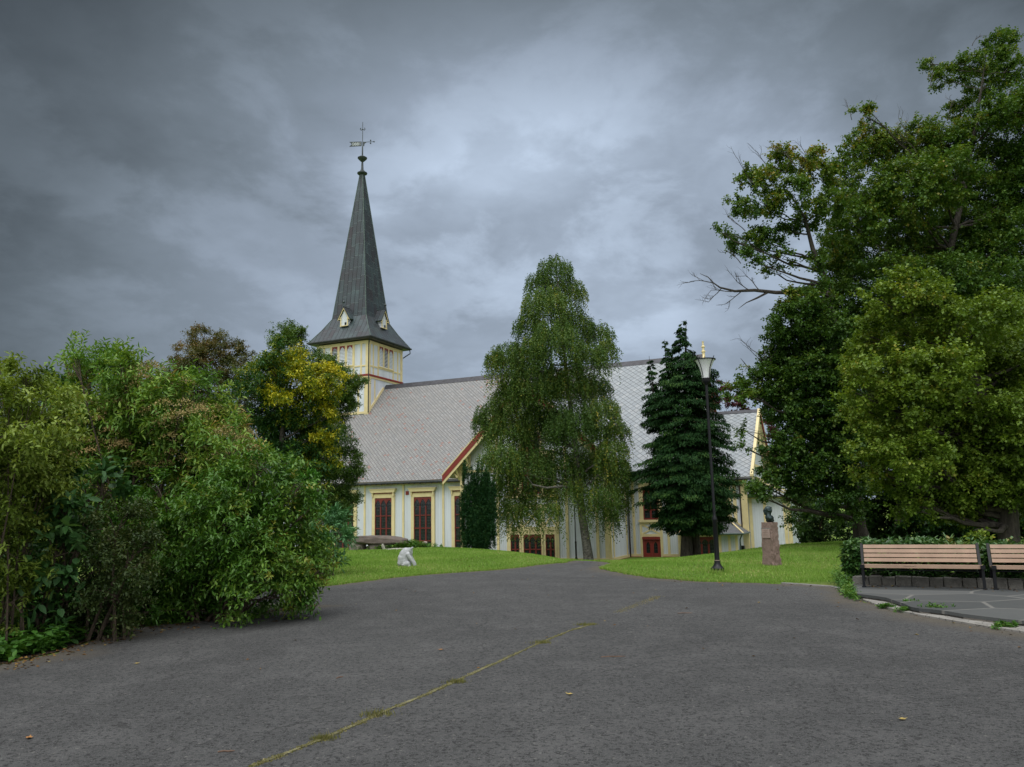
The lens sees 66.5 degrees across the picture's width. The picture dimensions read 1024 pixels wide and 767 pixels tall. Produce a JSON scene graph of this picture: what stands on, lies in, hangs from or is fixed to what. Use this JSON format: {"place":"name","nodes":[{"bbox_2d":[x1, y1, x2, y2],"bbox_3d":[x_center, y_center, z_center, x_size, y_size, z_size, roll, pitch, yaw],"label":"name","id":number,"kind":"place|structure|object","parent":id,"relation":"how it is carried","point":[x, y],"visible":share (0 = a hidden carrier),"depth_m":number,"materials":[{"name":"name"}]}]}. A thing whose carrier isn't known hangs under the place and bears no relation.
{"place":"outdoors","nodes":[
{"label":"outdoors","id":0,"kind":"place"},
{"bbox_2d":[0,560,1023,766],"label":"asphalt drive","id":1,"kind":"structure","parent":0,"point":[819,678],"depth_m":7.20,"materials":[{"name":"grey asphalt"}]},
{"bbox_2d":[251,623,592,765],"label":"crack filling","id":2,"kind":"object","parent":1,"relation":"on","point":[270,758],"visible":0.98,"depth_m":6.63,"materials":[{"name":"moss"},{"name":"grass"}]},
{"bbox_2d":[248,596,663,766],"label":"moss line","id":3,"kind":"object","parent":1,"relation":"on","point":[374,714],"visible":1,"depth_m":6.22,"materials":[{"name":"green plant"}]},
{"bbox_2d":[0,548,1021,669],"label":"leaf litter","id":4,"kind":"object","parent":1,"relation":"on","point":[30,659],"visible":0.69,"depth_m":10.15,"materials":[{"name":"brown plant"}]},
{"bbox_2d":[863,598,1023,632],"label":"kerb strip","id":5,"kind":"object","parent":1,"relation":"on","point":[1020,629],"visible":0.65,"depth_m":10.42,"materials":[{"name":"concrete"}]},
{"bbox_2d":[875,603,894,608],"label":"weed tuft","id":6,"kind":"object","parent":5,"relation":"on","point":[882,605],"visible":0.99,"depth_m":11.73,"materials":[{"name":"green plant"}]},
{"bbox_2d":[892,605,909,611],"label":"weed tuft","id":7,"kind":"object","parent":5,"relation":"on","point":[904,608],"visible":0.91,"depth_m":11.30,"materials":[{"name":"green plant"}]},
{"bbox_2d":[990,619,1018,629],"bbox_3d":[6.097,3.003,9.681,0.410,0.166,0.274,-1,-9,0],"label":"weed tuft","id":8,"kind":"object","parent":5,"relation":"on","point":[998,623],"visible":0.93,"depth_m":9.67,"materials":[{"name":"green plant"}]},
{"bbox_2d":[0,508,1023,664],"bbox_3d":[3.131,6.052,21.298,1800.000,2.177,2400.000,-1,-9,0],"label":"lawn ground","id":9,"kind":"structure","parent":0,"point":[817,582],"depth_m":22.12,"materials":[{"name":"green plant"}]},
{"bbox_2d":[0,604,311,663],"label":"soil bed","id":10,"kind":"object","parent":9,"relation":"on","point":[53,651],"visible":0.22,"depth_m":10.03,"materials":[{"name":"brown soil"}]},
{"bbox_2d":[0,350,99,643],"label":"golden shrub","id":11,"kind":"object","parent":10,"relation":"on","point":[18,477],"visible":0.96,"depth_m":9.79,"materials":[{"name":"green plant"}]},
{"bbox_2d":[0,455,141,643],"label":"broad leaved shrub","id":12,"kind":"object","parent":10,"relation":"on","point":[65,523],"visible":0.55,"depth_m":10.21,"materials":[{"name":"green plant"}]},
{"bbox_2d":[43,490,172,641],"bbox_3d":[-5.561,2.572,10.614,1.452,2.208,2.373,6,-11,-37],"label":"bronze shrub","id":13,"kind":"object","parent":10,"relation":"on","point":[113,599],"visible":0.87,"depth_m":10.30,"materials":[{"name":"green plant"}]},
{"bbox_2d":[0,365,277,598],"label":"dark backing shrub","id":14,"kind":"object","parent":10,"relation":"on","point":[62,384],"visible":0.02,"depth_m":15.54,"materials":[{"name":"green plant"}]},
{"bbox_2d":[30,329,280,608],"bbox_3d":[-6.073,1.359,13.302,4.543,5.080,3.105,-1,-9,0],"label":"elder shrub","id":15,"kind":"object","parent":10,"relation":"on","point":[134,407],"visible":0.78,"depth_m":12.87,"materials":[{"name":"green plant"}]},
{"bbox_2d":[0,591,315,662],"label":"ground cover weeds","id":16,"kind":"object","parent":10,"relation":"on","point":[34,642],"visible":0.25,"depth_m":9.59,"materials":[{"name":"green plant"}]},
{"bbox_2d":[79,439,344,628],"bbox_3d":[-4.830,2.506,12.211,4.333,3.167,3.121,-1,-9,0],"label":"weigela shrub","id":17,"kind":"object","parent":10,"relation":"on","point":[234,543],"visible":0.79,"depth_m":11.81,"materials":[{"name":"green plant"}]},
{"bbox_2d":[161,321,260,451],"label":"rusty rowan tree","id":18,"kind":"object","parent":9,"relation":"on","point":[202,354],"visible":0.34,"depth_m":41.97,"materials":[{"name":"green plant"}]},
{"bbox_2d":[215,333,353,498],"bbox_3d":[-11.197,2.876,38.279,7.022,10.287,5.946,-7,-11,34],"label":"rowan tree","id":19,"kind":"object","parent":9,"relation":"on","point":[274,422],"visible":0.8,"depth_m":37.66,"materials":[{"name":"green plant"}]},
{"bbox_2d":[296,468,329,542],"bbox_3d":[-5.985,4.048,23.689,1.166,3.023,1.162,-1,-9,0],"label":"thuja shrub","id":20,"kind":"object","parent":9,"relation":"on","point":[311,472],"visible":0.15,"depth_m":23.71,"materials":[{"name":"green plant"}]},
{"bbox_2d":[264,318,370,532],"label":"slender birch tree","id":21,"kind":"object","parent":9,"relation":"on","point":[344,495],"visible":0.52,"depth_m":44.45,"materials":[{"name":"green plant"}]},
{"bbox_2d":[297,501,360,575],"bbox_3d":[-4.889,4.107,20.652,2.056,1.984,1.678,-6,-10,28],"label":"juniper shrub","id":22,"kind":"object","parent":9,"relation":"on","point":[331,518],"visible":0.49,"depth_m":20.70,"materials":[{"name":"green plant"}]},
{"bbox_2d":[349,543,365,549],"bbox_3d":[-6.877,7.327,34.771,0.739,0.548,0.741,-1,-9,0],"label":"support boulder","id":23,"kind":"object","parent":9,"relation":"on","point":[357,545],"visible":0.35,"depth_m":34.48,"materials":[{"name":"grey stone"}]},
{"bbox_2d":[366,544,392,549],"bbox_3d":[-5.836,7.318,34.744,1.334,0.481,0.749,-1,-9,0],"label":"support boulder","id":24,"kind":"object","parent":9,"relation":"on","point":[372,546],"visible":0.36,"depth_m":34.43,"materials":[{"name":"grey stone"}]},
{"bbox_2d":[354,535,408,544],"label":"stone slab","id":25,"kind":"structure","parent":24,"relation":"on","point":[375,539],"depth_m":34.43,"materials":[{"name":"grey stone"}]},
{"bbox_2d":[358,539,442,549],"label":"stone bed weeds","id":26,"kind":"object","parent":9,"relation":"on","point":[412,543],"visible":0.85,"depth_m":34.39,"materials":[{"name":"green plant"}]},
{"bbox_2d":[397,547,416,566],"bbox_3d":[-3.106,5.129,23.076,0.555,0.591,0.396,-1,-9,0],"label":"bear statue","id":27,"kind":"object","parent":9,"relation":"on","point":[405,557],"visible":0.89,"depth_m":22.94,"materials":[{"name":"grey stone"}]},
{"bbox_2d":[3,478,843,537],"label":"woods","id":28,"kind":"object","parent":9,"relation":"on","point":[818,500],"visible":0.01,"depth_m":268.64,"materials":[{"name":"green plant"}]},
{"bbox_2d":[456,459,499,549],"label":"yew tree","id":29,"kind":"object","parent":9,"relation":"on","point":[478,505],"visible":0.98,"depth_m":45.11,"materials":[{"name":"green plant"}]},
{"bbox_2d":[285,122,800,559],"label":"wooden church","id":30,"kind":"structure","parent":9,"relation":"on","point":[414,441],"depth_m":68.55,"materials":[{"name":"beige paint"}]},
{"bbox_2d":[331,347,338,363],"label":"belfry window","id":31,"kind":"structure","parent":30,"relation":"in","point":[335,349],"depth_m":80.40,"materials":[{"name":"beige paint"}]},
{"bbox_2d":[338,346,345,366],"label":"belfry window","id":32,"kind":"structure","parent":30,"relation":"in","point":[342,349],"depth_m":79.98,"materials":[{"name":"beige paint"}]},
{"bbox_2d":[337,490,358,547],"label":"window","id":33,"kind":"structure","parent":30,"relation":"in","point":[354,516],"depth_m":69.18,"materials":[{"name":"beige paint"}]},
{"bbox_2d":[346,345,353,366],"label":"belfry window","id":34,"kind":"structure","parent":30,"relation":"in","point":[349,348],"depth_m":79.55,"materials":[{"name":"beige paint"}]},
{"bbox_2d":[378,346,383,368],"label":"belfry window","id":35,"kind":"structure","parent":30,"relation":"in","point":[381,350],"depth_m":80.77,"materials":[{"name":"beige paint"}]},
{"bbox_2d":[369,488,396,535],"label":"window","id":36,"kind":"structure","parent":30,"relation":"in","point":[383,500],"depth_m":68.00,"materials":[{"name":"beige paint"}]},
{"bbox_2d":[384,348,388,369],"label":"belfry window","id":37,"kind":"structure","parent":30,"relation":"in","point":[386,351],"depth_m":81.65,"materials":[{"name":"beige paint"}]},
{"bbox_2d":[389,349,393,370],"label":"belfry window","id":38,"kind":"structure","parent":30,"relation":"in","point":[391,353],"depth_m":82.48,"materials":[{"name":"beige paint"}]},
{"bbox_2d":[408,487,436,545],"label":"window","id":39,"kind":"structure","parent":30,"relation":"in","point":[422,498],"depth_m":66.37,"materials":[{"name":"beige paint"}]},
{"bbox_2d":[448,486,460,547],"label":"window","id":40,"kind":"structure","parent":30,"relation":"in","point":[455,529],"depth_m":65.10,"materials":[{"name":"beige paint"}]},
{"bbox_2d":[509,530,521,551],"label":"window","id":41,"kind":"structure","parent":30,"relation":"in","point":[515,547],"depth_m":57.47,"materials":[{"name":"beige paint"}]},
{"bbox_2d":[520,436,541,492],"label":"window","id":42,"kind":"structure","parent":30,"relation":"in","point":[536,436],"depth_m":57.77,"materials":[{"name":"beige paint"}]},
{"bbox_2d":[521,530,543,554],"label":"window","id":43,"kind":"structure","parent":30,"relation":"in","point":[527,548],"depth_m":56.93,"materials":[{"name":"glass"}]},
{"bbox_2d":[543,530,556,556],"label":"window","id":44,"kind":"structure","parent":30,"relation":"in","point":[551,551],"depth_m":56.36,"materials":[{"name":"beige paint"}]},
{"bbox_2d":[638,484,660,521],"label":"window","id":45,"kind":"structure","parent":30,"relation":"in","point":[645,516],"depth_m":58.69,"materials":[{"name":"beige paint"}]},
{"bbox_2d":[642,524,659,533],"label":"door panel","id":46,"kind":"structure","parent":30,"relation":"in","point":[644,529],"depth_m":58.44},
{"bbox_2d":[642,537,660,556],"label":"door","id":47,"kind":"structure","parent":30,"relation":"in","point":[651,545],"depth_m":58.13,"materials":[{"name":"paint"}]},
{"bbox_2d":[700,535,713,554],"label":"window","id":48,"kind":"structure","parent":30,"relation":"in","point":[707,544],"depth_m":55.90,"materials":[{"name":"beige paint"}]},
{"bbox_2d":[213,540,872,595],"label":"lawn grass","id":49,"kind":"structure","parent":9,"relation":"on","point":[619,563],"depth_m":22.12,"materials":[{"name":"green plant"}]},
{"bbox_2d":[469,253,636,559],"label":"birch tree","id":50,"kind":"object","parent":9,"relation":"on","point":[531,420],"visible":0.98,"depth_m":49.14,"materials":[{"name":"green plant"}]},
{"bbox_2d":[574,501,577,558],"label":"street lamp","id":51,"kind":"object","parent":9,"relation":"on","point":[575,535],"visible":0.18,"depth_m":52.45,"materials":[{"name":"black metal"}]},
{"bbox_2d":[627,321,743,556],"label":"conifer tree","id":52,"kind":"object","parent":9,"relation":"on","point":[680,482],"visible":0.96,"depth_m":47.78,"materials":[{"name":"green plant"}]},
{"bbox_2d":[694,356,723,572],"bbox_3d":[4.808,1.935,18.857,0.523,5.231,0.523,-1,-9,0],"label":"street lamp","id":53,"kind":"object","parent":9,"relation":"on","point":[705,364],"visible":0.98,"depth_m":18.89,"materials":[{"name":"black metal"}]},
{"bbox_2d":[714,380,778,457],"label":"copper beech tree","id":54,"kind":"object","parent":9,"relation":"on","point":[737,404],"visible":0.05,"depth_m":96.54,"materials":[{"name":"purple plant"}]},
{"bbox_2d":[761,506,781,565],"bbox_3d":[6.845,4.029,20.710,0.394,1.543,0.360,6,-12,-37],"label":"bust monument","id":55,"kind":"object","parent":9,"relation":"on","point":[770,542],"visible":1,"depth_m":20.59,"materials":[{"name":"stone"}]},
{"bbox_2d":[680,139,882,538],"bbox_3d":[10.694,-2.019,31.719,7.846,17.108,5.257,-1,-9,0],"label":"dark maple tree","id":56,"kind":"object","parent":9,"relation":"on","point":[804,382],"visible":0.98,"depth_m":30.75,"materials":[{"name":"green plant"}]},
{"bbox_2d":[779,478,817,534],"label":"light green bush","id":57,"kind":"object","parent":9,"relation":"on","point":[785,501],"visible":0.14,"depth_m":43.00,"materials":[{"name":"green plant"}]},
{"bbox_2d":[782,582,839,588],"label":"lawn kerb","id":58,"kind":"structure","parent":9,"relation":"on","point":[835,587],"depth_m":15.22,"materials":[{"name":"grey concrete"}]},
{"bbox_2d":[778,493,848,542],"bbox_3d":[15.576,6.658,39.265,4.265,3.794,3.346,-1,-9,0],"label":"dark green bush","id":59,"kind":"object","parent":9,"relation":"on","point":[810,532],"visible":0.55,"depth_m":39.00,"materials":[{"name":"green plant"}]},
{"bbox_2d":[828,564,861,599],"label":"corner weeds","id":60,"kind":"object","parent":9,"relation":"on","point":[845,585],"visible":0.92,"depth_m":14.01,"materials":[{"name":"green plant"}]},
{"bbox_2d":[829,478,925,540],"bbox_3d":[17.806,6.069,36.532,5.566,3.901,3.359,-1,-9,0],"label":"shaded bush","id":61,"kind":"object","parent":9,"relation":"on","point":[877,523],"visible":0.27,"depth_m":35.94,"materials":[{"name":"green plant"}]},
{"bbox_2d":[802,25,1023,539],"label":"tall maple tree","id":62,"kind":"object","parent":9,"relation":"on","point":[993,229],"visible":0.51,"depth_m":34.49,"materials":[{"name":"green plant"}]},
{"bbox_2d":[828,262,1023,542],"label":"pale maple tree","id":63,"kind":"object","parent":9,"relation":"on","point":[984,461],"visible":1,"depth_m":23.34,"materials":[{"name":"green plant"}]},
{"bbox_2d":[852,572,1023,588],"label":"planter edging","id":64,"kind":"object","parent":9,"relation":"on","point":[1015,583],"visible":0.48,"depth_m":13.74,"materials":[{"name":"grey stone"}]},
{"bbox_2d":[858,597,1023,625],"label":"terrace riser","id":65,"kind":"object","parent":9,"relation":"on","point":[937,613],"visible":0.24,"depth_m":10.79,"materials":[{"name":"concrete"}]},
{"bbox_2d":[871,571,1023,587],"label":"planter soil","id":66,"kind":"structure","parent":9,"relation":"on","point":[943,578],"depth_m":14.35,"materials":[{"name":"brown soil"}]},
{"bbox_2d":[836,533,1023,579],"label":"laurel hedge","id":67,"kind":"object","parent":66,"relation":"on","point":[850,558],"visible":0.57,"depth_m":14.39,"materials":[{"name":"green plant"}]},
{"bbox_2d":[880,471,1023,541],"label":"dark undergrowth bush","id":68,"kind":"object","parent":9,"relation":"on","point":[927,530],"visible":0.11,"depth_m":32.03,"materials":[{"name":"green plant"}]},
{"bbox_2d":[0,0,1023,498],"label":"sky","id":69,"kind":"structure","parent":0,"point":[167,166],"materials":[{"name":"grey"}]},
{"bbox_2d":[853,584,1023,623],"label":"terrace paving","id":70,"kind":"structure","parent":0,"point":[991,604],"depth_m":11.90,"materials":[{"name":"grey concrete"}]},
{"bbox_2d":[860,543,987,589],"bbox_3d":[7.199,3.212,13.784,1.928,0.750,0.610,-5,-10,25],"label":"park bench","id":71,"kind":"object","parent":70,"relation":"on","point":[943,558],"visible":0.96,"depth_m":13.84,"materials":[{"name":"beige wood"}]},
{"bbox_2d":[917,601,955,607],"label":"weed tuft","id":72,"kind":"object","parent":70,"relation":"on","point":[930,604],"visible":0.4,"depth_m":11.12,"materials":[{"name":"green plant"}]},
{"bbox_2d":[986,543,1023,589],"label":"park bench","id":73,"kind":"object","parent":70,"relation":"on","point":[992,569],"visible":0.94,"depth_m":13.38,"materials":[{"name":"beige wood"}]}
]}

